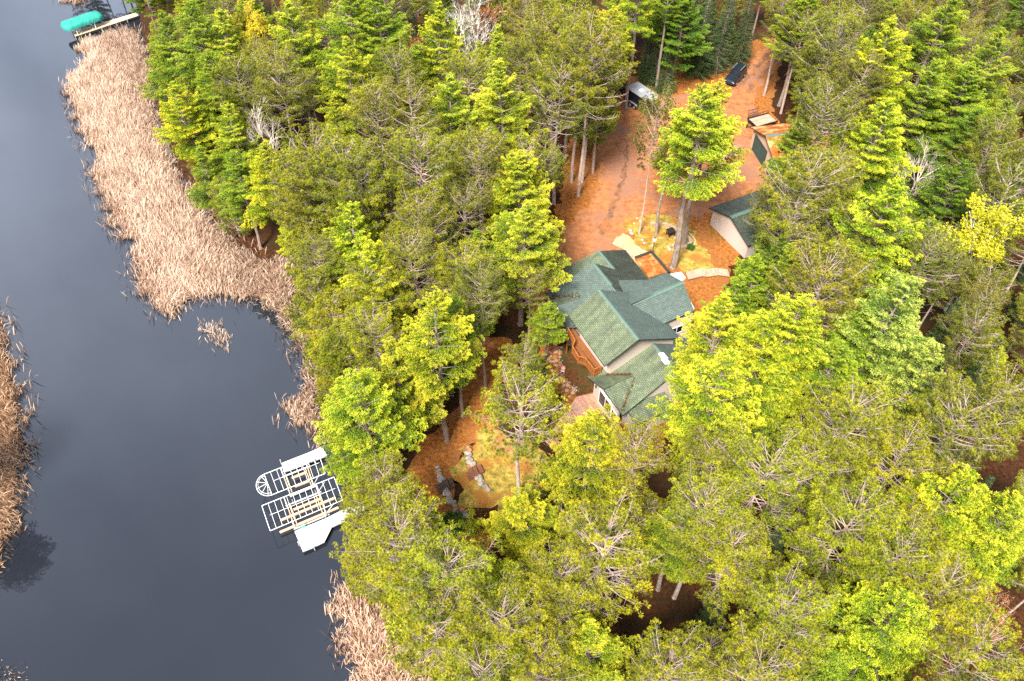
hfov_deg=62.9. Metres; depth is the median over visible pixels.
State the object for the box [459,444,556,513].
grass
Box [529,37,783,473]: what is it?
yard
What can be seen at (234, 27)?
red pine
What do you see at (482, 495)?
lawn
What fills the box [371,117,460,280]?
red pine
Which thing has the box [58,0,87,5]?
reed patch
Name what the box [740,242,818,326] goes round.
white pine
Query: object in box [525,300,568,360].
white pine
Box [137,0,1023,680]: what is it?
ground
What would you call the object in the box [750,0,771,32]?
white pine
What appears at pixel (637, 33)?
red pine
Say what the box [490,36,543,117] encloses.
red pine
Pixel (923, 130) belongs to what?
white pine
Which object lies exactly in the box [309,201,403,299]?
white pine
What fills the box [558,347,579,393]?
pebble edging
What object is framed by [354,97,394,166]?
red pine
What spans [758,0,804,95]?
red pine
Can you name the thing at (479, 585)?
red pine
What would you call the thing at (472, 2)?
red pine
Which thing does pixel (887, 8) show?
red pine
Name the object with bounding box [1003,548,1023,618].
red pine
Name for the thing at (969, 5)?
white pine
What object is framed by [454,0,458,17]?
spruce
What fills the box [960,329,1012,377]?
red pine
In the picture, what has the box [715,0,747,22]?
red pine
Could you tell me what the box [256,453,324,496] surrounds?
boat lift
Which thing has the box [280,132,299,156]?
white pine
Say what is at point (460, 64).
red pine
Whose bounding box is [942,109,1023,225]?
red pine
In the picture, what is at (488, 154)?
red pine
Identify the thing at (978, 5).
red pine
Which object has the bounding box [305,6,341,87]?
red pine
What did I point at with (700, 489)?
red pine
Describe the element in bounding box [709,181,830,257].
garage
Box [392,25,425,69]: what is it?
rusty tree
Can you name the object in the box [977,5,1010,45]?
red pine
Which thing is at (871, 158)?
white pine
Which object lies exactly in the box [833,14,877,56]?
red pine
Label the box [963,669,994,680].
spruce
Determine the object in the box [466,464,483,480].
timber steps
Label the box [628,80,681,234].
red pine
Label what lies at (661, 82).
spruce
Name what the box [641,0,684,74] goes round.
white pine
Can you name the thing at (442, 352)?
white pine
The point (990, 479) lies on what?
spruce
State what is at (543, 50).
red pine
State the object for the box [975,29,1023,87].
red pine
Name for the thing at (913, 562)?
red pine
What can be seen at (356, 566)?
red pine
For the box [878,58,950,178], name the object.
white pine
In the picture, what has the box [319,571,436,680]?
reed corner
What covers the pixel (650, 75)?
spruce
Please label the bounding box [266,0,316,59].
red pine
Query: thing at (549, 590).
red pine
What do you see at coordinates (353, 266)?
red pine
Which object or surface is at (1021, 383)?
red pine
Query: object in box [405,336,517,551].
path
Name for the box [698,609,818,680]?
red pine
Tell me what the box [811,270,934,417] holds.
white pine
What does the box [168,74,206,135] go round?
red pine
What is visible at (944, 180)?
white pine
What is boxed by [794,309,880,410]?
white pine
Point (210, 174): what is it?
white pine
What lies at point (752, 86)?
wheel rut
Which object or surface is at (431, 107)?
white pine
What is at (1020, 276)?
spruce
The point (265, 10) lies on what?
spruce
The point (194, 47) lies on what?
red pine
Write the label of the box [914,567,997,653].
red pine
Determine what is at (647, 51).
spruce
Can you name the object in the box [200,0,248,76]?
red pine
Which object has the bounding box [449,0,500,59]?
bare tree
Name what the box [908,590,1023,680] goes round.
red pine
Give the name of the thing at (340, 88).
white pine
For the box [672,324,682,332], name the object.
window
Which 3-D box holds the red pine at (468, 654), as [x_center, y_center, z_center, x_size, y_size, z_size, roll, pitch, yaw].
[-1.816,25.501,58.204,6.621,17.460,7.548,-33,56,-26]
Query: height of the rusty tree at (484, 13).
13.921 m
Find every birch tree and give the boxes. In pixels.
[228,0,276,89]
[932,189,1023,310]
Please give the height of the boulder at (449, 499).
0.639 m
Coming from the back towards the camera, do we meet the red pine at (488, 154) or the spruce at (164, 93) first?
the spruce at (164, 93)
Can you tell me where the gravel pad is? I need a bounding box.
[611,233,648,278]
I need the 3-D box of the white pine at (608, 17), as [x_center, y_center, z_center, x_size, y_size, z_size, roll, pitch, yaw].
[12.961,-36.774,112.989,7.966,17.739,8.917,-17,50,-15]
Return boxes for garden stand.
[666,227,675,237]
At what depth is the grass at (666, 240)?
102.25 m
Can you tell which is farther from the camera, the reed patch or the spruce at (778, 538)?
the reed patch
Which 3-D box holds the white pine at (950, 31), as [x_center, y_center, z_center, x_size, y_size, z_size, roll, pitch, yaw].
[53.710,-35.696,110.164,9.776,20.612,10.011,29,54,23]
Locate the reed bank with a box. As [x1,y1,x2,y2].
[0,297,42,567]
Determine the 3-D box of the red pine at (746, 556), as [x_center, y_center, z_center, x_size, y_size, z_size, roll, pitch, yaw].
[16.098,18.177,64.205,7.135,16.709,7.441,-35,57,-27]
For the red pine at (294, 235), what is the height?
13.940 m
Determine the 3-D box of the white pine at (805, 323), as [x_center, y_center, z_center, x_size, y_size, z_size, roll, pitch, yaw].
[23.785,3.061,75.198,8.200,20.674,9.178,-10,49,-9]
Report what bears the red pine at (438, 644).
on the ground at (685, 606)
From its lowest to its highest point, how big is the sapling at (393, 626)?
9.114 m
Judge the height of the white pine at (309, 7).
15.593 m
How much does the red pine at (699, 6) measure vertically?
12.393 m
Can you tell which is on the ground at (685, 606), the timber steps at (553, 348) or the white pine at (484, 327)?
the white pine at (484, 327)
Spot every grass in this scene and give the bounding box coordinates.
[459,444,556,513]
[633,216,710,268]
[708,223,731,252]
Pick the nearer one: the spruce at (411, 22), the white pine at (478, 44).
the white pine at (478, 44)
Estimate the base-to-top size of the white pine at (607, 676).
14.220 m
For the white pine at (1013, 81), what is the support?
on the ground at (685, 606)
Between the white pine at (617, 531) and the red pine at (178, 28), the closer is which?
the white pine at (617, 531)
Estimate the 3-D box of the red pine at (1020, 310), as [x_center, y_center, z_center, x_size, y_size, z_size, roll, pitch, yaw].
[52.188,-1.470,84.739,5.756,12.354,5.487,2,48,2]
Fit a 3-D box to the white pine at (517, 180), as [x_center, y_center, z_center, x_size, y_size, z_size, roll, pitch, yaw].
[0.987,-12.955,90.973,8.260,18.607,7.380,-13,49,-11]
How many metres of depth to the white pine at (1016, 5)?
124.44 m
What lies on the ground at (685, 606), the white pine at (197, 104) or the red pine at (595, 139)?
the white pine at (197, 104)
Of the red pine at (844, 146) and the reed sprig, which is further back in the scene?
the red pine at (844, 146)
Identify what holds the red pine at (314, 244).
on the ground at (685, 606)
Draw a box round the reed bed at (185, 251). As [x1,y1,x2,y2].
[56,23,326,448]
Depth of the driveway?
110.37 m
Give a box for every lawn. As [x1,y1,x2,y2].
[449,425,553,523]
[623,214,714,272]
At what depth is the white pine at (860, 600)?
57.54 m
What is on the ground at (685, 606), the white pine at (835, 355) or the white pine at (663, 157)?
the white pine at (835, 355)
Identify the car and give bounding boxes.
[723,62,747,85]
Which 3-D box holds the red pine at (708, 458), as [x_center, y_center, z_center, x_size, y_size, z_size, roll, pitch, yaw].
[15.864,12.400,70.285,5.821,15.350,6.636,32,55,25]
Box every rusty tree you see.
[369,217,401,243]
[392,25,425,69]
[461,0,509,56]
[951,588,1016,653]
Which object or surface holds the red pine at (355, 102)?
on the ground at (685, 606)
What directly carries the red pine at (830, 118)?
on the ground at (685, 606)
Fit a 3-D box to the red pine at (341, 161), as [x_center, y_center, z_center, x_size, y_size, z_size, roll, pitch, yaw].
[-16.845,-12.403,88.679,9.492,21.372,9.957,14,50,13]
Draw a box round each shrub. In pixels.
[437,510,466,538]
[686,243,694,249]
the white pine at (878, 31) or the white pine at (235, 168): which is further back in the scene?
the white pine at (878, 31)
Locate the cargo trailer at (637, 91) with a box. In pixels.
[624,82,658,114]
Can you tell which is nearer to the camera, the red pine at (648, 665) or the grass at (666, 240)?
the red pine at (648, 665)
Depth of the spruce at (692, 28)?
126.06 m
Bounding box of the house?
[544,250,699,433]
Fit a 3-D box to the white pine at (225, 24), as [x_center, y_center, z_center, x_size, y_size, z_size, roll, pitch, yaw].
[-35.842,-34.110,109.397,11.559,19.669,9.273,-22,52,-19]
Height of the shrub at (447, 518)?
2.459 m
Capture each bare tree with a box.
[243,96,296,174]
[442,2,485,97]
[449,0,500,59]
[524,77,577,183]
[895,136,954,213]
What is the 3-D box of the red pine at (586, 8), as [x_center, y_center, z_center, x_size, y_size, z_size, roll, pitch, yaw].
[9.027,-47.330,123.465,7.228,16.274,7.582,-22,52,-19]
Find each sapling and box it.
[386,606,441,667]
[455,507,485,539]
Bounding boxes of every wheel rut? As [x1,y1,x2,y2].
[598,143,628,234]
[738,50,772,86]
[746,52,785,92]
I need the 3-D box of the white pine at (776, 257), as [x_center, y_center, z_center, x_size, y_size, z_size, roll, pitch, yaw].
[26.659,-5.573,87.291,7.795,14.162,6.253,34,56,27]
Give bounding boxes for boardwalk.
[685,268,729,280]
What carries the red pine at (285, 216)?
on the ground at (685, 606)
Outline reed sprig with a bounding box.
[0,660,24,680]
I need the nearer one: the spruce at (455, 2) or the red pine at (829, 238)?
the red pine at (829, 238)
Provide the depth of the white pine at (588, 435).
68.81 m
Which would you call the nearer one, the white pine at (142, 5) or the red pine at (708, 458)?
the red pine at (708, 458)
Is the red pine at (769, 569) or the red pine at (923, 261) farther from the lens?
the red pine at (923, 261)
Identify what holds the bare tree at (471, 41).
on the ground at (685, 606)
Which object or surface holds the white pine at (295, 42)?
on the ground at (685, 606)
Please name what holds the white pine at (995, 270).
on the ground at (685, 606)
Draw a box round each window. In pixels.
[598,389,611,417]
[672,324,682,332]
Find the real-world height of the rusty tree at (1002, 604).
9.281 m
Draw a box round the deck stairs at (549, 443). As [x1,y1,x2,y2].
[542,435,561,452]
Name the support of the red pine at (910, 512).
on the ground at (685, 606)
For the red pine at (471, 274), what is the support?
on the ground at (685, 606)
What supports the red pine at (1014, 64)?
on the ground at (685, 606)
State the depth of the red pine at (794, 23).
111.32 m
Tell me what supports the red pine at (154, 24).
on the ground at (685, 606)
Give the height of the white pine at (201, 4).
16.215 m
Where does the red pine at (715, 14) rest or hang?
on the ground at (685, 606)
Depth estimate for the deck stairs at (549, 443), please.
82.28 m
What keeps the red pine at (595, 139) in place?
on the yard at (706, 289)
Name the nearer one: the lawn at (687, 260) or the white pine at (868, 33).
the lawn at (687, 260)
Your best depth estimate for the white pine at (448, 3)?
118.55 m
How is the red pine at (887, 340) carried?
on the ground at (685, 606)
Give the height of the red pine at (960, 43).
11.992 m
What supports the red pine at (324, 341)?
on the ground at (685, 606)
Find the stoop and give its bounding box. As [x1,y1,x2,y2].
[670,272,685,280]
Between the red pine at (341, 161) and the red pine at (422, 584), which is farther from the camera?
the red pine at (341, 161)
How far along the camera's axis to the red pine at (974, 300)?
80.09 m
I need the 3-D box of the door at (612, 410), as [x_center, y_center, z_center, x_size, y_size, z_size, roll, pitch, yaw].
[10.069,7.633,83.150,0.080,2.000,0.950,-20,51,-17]
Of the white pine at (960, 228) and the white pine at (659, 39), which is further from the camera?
the white pine at (659, 39)
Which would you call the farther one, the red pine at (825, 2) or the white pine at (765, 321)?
the red pine at (825, 2)
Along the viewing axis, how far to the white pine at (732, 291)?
83.10 m
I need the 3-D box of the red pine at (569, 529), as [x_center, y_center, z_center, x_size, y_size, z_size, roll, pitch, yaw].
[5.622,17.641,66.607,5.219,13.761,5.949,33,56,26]
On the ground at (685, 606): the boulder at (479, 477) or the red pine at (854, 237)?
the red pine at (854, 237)
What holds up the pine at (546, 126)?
on the ground at (685, 606)
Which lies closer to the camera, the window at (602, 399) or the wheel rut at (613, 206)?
the window at (602, 399)
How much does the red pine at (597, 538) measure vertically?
20.116 m
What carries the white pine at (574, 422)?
on the ground at (685, 606)
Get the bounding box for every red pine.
[146,20,169,44]
[154,11,198,61]
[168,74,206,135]
[180,31,210,82]
[181,127,216,177]
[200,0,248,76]
[201,17,242,106]
[204,48,269,159]
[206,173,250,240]
[235,28,285,144]
[242,33,329,177]
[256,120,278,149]
[262,150,331,253]
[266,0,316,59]
[266,118,370,267]
[267,170,345,258]
[275,0,301,49]
[281,267,344,358]
[282,210,347,312]
[286,63,325,145]
[288,225,346,323]
[297,132,388,249]
[297,283,370,378]
[302,333,358,410]
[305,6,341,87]
[305,158,372,252]
[309,0,348,37]
[309,318,384,392]
[312,0,363,38]
[317,145,409,252]
[323,395,375,457]
[326,423,372,492]
[329,288,408,374]
[329,482,453,597]
[332,252,409,366]
[335,70,422,204]
[338,480,383,535]
[339,528,398,607]
[340,447,423,551]
[347,71,376,155]
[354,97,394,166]
[366,0,410,50]
[367,31,429,162]
[368,61,448,216]
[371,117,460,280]
[376,160,426,248]
[377,215,456,360]
[380,571,447,652]
[381,520,503,656]
[382,0,424,29]
[382,569,491,680]
[383,180,462,307]
[392,72,415,125]
[393,559,448,635]
[396,65,433,147]
[402,491,444,549]
[413,0,451,46]
[422,644,491,680]
[425,636,488,679]
[428,169,499,275]
[430,232,499,364]
[431,43,499,176]
[431,252,476,308]
[432,624,545,680]
[443,15,477,70]
[443,119,507,248]
[445,123,504,237]
[447,558,554,680]
[450,247,513,387]
[455,560,499,624]
[461,0,490,43]
[462,347,575,494]
[483,37,519,112]
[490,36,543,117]
[492,607,591,680]
[495,125,561,253]
[497,331,548,425]
[498,0,563,123]
[501,4,579,160]
[502,0,536,71]
[504,259,549,342]
[516,533,615,655]
[520,43,599,204]
[521,4,582,141]
[524,0,612,160]
[531,376,560,419]
[534,139,569,221]
[537,475,665,623]
[538,6,639,196]
[543,5,620,182]
[549,502,618,581]
[551,63,621,182]
[564,0,601,14]
[577,116,600,151]
[579,19,628,173]
[596,415,675,513]
[600,0,652,61]
[617,486,671,582]
[618,0,642,44]
[624,617,722,680]
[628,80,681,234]
[653,454,758,599]
[668,617,740,680]
[669,0,693,72]
[669,420,746,518]
[675,501,784,621]
[690,0,706,20]
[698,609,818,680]
[699,0,718,22]
[703,417,832,546]
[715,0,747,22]
[724,554,846,680]
[738,553,828,646]
[742,180,800,245]
[751,136,863,254]
[752,181,831,281]
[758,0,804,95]
[761,0,814,80]
[762,410,869,539]
[764,200,795,245]
[766,231,874,367]
[772,468,911,605]
[774,1,830,113]
[780,367,913,524]
[781,71,869,191]
[783,289,831,342]
[785,0,873,122]
[786,43,829,121]
[787,138,868,279]
[792,477,860,568]
[805,246,880,346]
[806,20,850,113]
[809,0,827,23]
[810,48,871,132]
[810,194,897,293]
[810,407,891,484]
[816,0,843,9]
[816,75,845,131]
[818,137,865,198]
[822,194,888,301]
[827,44,893,145]
[830,0,861,32]
[831,503,953,636]
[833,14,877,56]
[835,0,892,49]
[836,0,870,59]
[849,413,955,537]
[861,486,953,580]
[863,319,898,376]
[864,0,908,26]
[869,541,999,674]
[870,0,942,119]
[872,65,913,141]
[875,228,903,270]
[876,207,929,287]
[886,216,968,333]
[892,365,1022,503]
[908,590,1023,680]
[914,248,982,334]
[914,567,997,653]
[915,0,949,45]
[921,46,944,73]
[927,0,967,31]
[928,294,1009,402]
[936,345,1023,491]
[938,274,1010,371]
[939,26,977,80]
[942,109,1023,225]
[946,0,1006,54]
[946,256,1023,349]
[948,9,985,70]
[949,21,995,76]
[953,143,1023,283]
[955,59,1009,99]
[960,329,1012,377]
[968,386,1003,423]
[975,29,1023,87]
[975,375,1023,460]
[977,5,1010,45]
[978,145,1013,187]
[980,206,1023,328]
[981,37,1022,98]
[987,82,1023,149]
[997,470,1023,538]
[1003,134,1023,202]
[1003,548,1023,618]
[1004,285,1023,356]
[1007,35,1023,120]
[1008,324,1023,382]
[1010,51,1023,127]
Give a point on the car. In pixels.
(736, 74)
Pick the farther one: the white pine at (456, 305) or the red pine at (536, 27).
the red pine at (536, 27)
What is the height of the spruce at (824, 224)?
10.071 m
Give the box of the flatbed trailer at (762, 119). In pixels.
[746,108,777,128]
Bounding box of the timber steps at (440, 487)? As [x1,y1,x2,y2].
[435,478,454,494]
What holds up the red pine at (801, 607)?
on the ground at (685, 606)
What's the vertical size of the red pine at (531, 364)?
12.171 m
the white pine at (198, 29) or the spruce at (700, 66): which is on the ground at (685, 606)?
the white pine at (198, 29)
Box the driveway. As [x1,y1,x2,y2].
[546,21,803,283]
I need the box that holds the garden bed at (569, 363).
[558,344,593,395]
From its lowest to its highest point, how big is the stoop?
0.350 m
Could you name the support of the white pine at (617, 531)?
on the ground at (685, 606)
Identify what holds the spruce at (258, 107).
on the ground at (685, 606)
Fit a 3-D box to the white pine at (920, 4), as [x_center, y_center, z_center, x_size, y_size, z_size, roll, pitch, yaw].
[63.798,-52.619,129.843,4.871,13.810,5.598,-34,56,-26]
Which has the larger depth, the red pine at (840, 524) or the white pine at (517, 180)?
the white pine at (517, 180)
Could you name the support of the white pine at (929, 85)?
on the ground at (685, 606)
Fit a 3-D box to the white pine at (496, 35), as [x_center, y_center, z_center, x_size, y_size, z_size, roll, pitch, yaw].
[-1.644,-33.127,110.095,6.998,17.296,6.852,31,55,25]
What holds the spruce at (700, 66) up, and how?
on the yard at (706, 289)
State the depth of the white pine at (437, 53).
113.60 m
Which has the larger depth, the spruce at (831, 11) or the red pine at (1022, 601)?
the spruce at (831, 11)
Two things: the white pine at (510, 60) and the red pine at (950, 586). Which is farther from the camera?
the white pine at (510, 60)
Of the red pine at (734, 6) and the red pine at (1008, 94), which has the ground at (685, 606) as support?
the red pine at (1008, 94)
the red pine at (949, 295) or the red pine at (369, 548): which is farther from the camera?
the red pine at (949, 295)
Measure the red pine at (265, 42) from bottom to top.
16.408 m
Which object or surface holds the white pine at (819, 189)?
on the ground at (685, 606)
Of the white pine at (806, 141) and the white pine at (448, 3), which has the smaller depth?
the white pine at (806, 141)
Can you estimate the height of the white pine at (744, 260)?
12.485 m
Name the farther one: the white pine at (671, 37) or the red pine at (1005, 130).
the white pine at (671, 37)
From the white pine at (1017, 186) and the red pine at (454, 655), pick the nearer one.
the red pine at (454, 655)
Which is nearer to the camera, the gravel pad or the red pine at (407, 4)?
the gravel pad
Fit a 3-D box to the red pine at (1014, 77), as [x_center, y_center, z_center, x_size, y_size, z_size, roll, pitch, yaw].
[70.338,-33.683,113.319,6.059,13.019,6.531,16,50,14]
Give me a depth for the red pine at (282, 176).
86.02 m
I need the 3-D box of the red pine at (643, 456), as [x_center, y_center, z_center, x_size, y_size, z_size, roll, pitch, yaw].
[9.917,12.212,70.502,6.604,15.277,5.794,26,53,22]
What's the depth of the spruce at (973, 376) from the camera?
78.80 m
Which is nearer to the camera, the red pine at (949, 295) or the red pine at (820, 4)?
the red pine at (949, 295)
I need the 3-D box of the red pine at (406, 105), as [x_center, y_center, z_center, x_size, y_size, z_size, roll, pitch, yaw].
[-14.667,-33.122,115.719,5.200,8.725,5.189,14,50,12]
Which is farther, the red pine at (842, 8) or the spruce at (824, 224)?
the red pine at (842, 8)
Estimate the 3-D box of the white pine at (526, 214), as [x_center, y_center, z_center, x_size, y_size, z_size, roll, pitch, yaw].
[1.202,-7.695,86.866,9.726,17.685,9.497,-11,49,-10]
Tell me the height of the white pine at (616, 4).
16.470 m
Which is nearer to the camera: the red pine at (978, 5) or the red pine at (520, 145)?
the red pine at (520, 145)
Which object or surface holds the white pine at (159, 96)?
on the ground at (685, 606)
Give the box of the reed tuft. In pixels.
[197,317,234,352]
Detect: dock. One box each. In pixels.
[72,13,138,39]
[280,447,326,472]
[295,507,365,551]
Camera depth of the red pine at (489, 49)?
113.29 m
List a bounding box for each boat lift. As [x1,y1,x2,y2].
[61,10,103,34]
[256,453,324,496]
[262,477,341,533]
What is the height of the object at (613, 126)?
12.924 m
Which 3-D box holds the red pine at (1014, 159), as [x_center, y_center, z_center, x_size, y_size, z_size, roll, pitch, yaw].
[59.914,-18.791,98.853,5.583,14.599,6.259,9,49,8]
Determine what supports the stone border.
on the ground at (685, 606)
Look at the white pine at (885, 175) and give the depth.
102.61 m
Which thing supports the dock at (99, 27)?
in the lake water
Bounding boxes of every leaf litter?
[422,320,738,646]
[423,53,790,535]
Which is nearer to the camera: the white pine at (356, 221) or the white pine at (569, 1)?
the white pine at (356, 221)
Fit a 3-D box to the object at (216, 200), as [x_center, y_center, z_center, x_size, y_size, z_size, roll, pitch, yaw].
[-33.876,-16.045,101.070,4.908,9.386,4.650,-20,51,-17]
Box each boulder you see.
[446,496,452,504]
[470,460,476,466]
[477,474,482,481]
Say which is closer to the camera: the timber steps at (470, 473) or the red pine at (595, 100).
the timber steps at (470, 473)
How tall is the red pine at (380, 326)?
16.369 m
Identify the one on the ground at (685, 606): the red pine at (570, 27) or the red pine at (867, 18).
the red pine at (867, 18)
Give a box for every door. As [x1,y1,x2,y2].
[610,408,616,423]
[752,134,766,165]
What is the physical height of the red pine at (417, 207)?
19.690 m
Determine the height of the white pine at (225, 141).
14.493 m
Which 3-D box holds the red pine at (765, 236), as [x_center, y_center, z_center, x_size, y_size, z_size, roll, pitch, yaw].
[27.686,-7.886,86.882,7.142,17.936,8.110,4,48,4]
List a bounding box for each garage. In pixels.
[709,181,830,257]
[750,122,831,181]
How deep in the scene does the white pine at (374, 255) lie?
77.98 m
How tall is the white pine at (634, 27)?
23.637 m
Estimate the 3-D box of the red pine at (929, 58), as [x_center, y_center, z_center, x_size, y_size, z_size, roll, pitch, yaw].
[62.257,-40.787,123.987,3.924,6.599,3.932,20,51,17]
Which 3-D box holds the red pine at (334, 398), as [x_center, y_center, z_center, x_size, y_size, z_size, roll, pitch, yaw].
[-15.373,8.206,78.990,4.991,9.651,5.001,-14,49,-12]
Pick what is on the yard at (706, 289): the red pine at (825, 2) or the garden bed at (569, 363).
the garden bed at (569, 363)
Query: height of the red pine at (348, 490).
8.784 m
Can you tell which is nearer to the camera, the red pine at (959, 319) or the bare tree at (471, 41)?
the red pine at (959, 319)
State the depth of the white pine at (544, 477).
73.64 m
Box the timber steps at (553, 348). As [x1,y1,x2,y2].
[546,339,565,352]
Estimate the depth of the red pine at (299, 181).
84.12 m
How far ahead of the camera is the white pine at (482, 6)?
128.45 m
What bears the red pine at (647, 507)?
on the ground at (685, 606)
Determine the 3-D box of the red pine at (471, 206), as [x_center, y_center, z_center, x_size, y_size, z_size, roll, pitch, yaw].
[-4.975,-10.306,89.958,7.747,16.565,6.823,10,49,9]
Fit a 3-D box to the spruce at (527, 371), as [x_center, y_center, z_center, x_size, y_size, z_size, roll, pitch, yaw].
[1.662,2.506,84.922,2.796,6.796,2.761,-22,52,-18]
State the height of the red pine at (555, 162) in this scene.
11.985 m
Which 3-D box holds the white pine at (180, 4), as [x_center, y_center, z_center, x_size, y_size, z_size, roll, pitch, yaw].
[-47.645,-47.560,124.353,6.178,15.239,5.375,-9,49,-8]
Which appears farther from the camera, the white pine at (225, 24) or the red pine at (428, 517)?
the white pine at (225, 24)
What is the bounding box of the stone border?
[650,221,691,249]
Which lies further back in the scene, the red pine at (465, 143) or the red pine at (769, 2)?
the red pine at (769, 2)
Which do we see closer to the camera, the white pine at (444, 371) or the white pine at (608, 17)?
the white pine at (444, 371)
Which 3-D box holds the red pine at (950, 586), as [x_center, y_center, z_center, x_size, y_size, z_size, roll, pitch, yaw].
[29.466,20.502,61.317,7.982,17.924,7.653,19,51,17]
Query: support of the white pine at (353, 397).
on the ground at (685, 606)
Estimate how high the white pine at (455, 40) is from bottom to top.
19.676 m
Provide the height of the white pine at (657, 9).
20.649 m
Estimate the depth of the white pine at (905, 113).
108.25 m
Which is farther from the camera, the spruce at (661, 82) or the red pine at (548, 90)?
the spruce at (661, 82)
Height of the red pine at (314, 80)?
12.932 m
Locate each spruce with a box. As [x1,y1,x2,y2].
[163,92,182,143]
[252,94,269,117]
[254,0,274,30]
[272,1,286,46]
[407,7,424,55]
[412,29,421,84]
[437,185,464,252]
[443,252,465,314]
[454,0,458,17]
[516,342,535,389]
[546,97,558,135]
[614,48,626,93]
[629,624,662,677]
[634,34,656,84]
[641,47,656,86]
[651,44,677,97]
[677,0,701,65]
[680,0,715,81]
[688,589,725,650]
[706,0,736,76]
[724,0,754,67]
[746,523,786,584]
[798,200,829,257]
[823,0,835,50]
[888,149,919,203]
[905,299,962,391]
[911,252,938,298]
[944,338,1001,424]
[951,476,994,522]
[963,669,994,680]
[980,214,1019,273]
[983,0,1006,37]
[1001,287,1023,327]
[1010,262,1023,285]
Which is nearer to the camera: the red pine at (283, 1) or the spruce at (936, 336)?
the spruce at (936, 336)
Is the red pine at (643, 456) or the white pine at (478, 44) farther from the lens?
the white pine at (478, 44)
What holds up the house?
on the yard at (706, 289)
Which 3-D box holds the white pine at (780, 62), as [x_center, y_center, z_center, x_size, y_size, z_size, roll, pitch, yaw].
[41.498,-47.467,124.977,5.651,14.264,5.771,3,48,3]
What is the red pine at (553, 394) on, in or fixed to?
on the ground at (685, 606)
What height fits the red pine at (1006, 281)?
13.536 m
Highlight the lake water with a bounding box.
[0,0,426,680]
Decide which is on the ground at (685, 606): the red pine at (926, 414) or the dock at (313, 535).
the red pine at (926, 414)
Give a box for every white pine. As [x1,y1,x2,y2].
[125,0,165,35]
[136,37,181,106]
[145,9,202,95]
[152,84,225,185]
[154,0,180,20]
[163,0,245,113]
[173,0,203,29]
[184,0,222,24]
[185,86,231,168]
[186,145,230,223]
[191,8,274,138]
[193,49,250,153]
[205,103,269,199]
[214,149,267,249]
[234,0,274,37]
[240,139,315,259]
[262,0,328,136]
[275,208,322,256]
[280,0,325,73]
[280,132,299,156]
[308,0,400,138]
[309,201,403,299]
[311,36,391,181]
[311,367,427,486]
[318,92,372,160]
[333,239,414,370]
[344,0,430,140]
[357,336,449,447]
[386,0,414,43]
[393,312,475,415]
[395,285,486,442]
[410,0,422,15]
[411,1,479,132]
[411,80,448,135]
[415,72,482,206]
[423,37,451,79]
[426,0,464,47]
[431,291,481,418]
[459,229,501,290]
[463,0,492,39]
[465,41,491,125]
[466,57,549,206]
[471,301,497,337]
[472,24,522,131]
[478,484,561,573]
[480,199,572,326]
[481,149,563,254]
[484,0,512,36]
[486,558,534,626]
[487,44,522,76]
[522,250,546,292]
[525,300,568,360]
[526,454,583,513]
[535,404,640,515]
[544,0,580,36]
[548,609,642,680]
[567,416,595,455]
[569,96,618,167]
[582,5,634,115]
[588,500,629,568]
[593,660,630,680]
[603,0,637,43]
[612,0,658,109]
[636,505,704,591]
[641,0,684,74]
[642,3,666,60]
[646,345,767,489]
[648,0,713,86]
[648,119,692,234]
[652,0,688,93]
[653,83,744,269]
[664,291,761,431]
[669,78,749,244]
[688,307,808,430]
[692,274,754,337]
[709,417,767,469]
[710,253,773,329]
[713,20,735,61]
[730,229,782,283]
[737,235,804,320]
[738,366,796,467]
[739,292,828,415]
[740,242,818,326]
[747,626,855,680]
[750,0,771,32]
[763,0,825,106]
[767,119,818,193]
[773,0,801,64]
[783,337,860,431]
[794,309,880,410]
[805,178,923,341]
[807,179,830,200]
[809,565,945,680]
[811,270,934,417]
[818,97,920,221]
[826,15,912,148]
[843,26,879,71]
[843,339,945,450]
[857,147,898,203]
[858,0,903,45]
[875,27,886,64]
[875,95,911,135]
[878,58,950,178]
[881,462,994,581]
[882,216,945,312]
[886,31,927,84]
[893,0,970,109]
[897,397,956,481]
[901,97,939,168]
[901,157,991,262]
[910,0,933,14]
[911,109,995,220]
[915,66,947,105]
[917,61,992,182]
[927,484,1023,591]
[932,26,1018,170]
[949,1,976,56]
[956,97,1022,205]
[958,219,977,243]
[961,525,1023,590]
[963,341,1008,395]
[977,269,1005,306]
[981,10,1021,79]
[989,162,1023,215]
[994,0,1023,32]
[1008,60,1023,105]
[1010,34,1023,79]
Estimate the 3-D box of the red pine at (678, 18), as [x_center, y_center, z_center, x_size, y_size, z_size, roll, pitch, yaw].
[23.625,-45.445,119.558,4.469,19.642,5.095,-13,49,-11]
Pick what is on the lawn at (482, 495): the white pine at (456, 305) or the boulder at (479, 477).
the boulder at (479, 477)
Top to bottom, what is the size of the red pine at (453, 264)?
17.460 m
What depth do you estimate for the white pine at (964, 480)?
62.37 m
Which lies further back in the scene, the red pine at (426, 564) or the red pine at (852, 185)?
the red pine at (852, 185)
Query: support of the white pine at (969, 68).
on the ground at (685, 606)
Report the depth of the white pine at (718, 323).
72.32 m
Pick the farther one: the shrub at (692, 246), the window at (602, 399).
the shrub at (692, 246)
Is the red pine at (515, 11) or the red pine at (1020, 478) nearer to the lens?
the red pine at (1020, 478)
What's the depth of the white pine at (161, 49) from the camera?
110.19 m

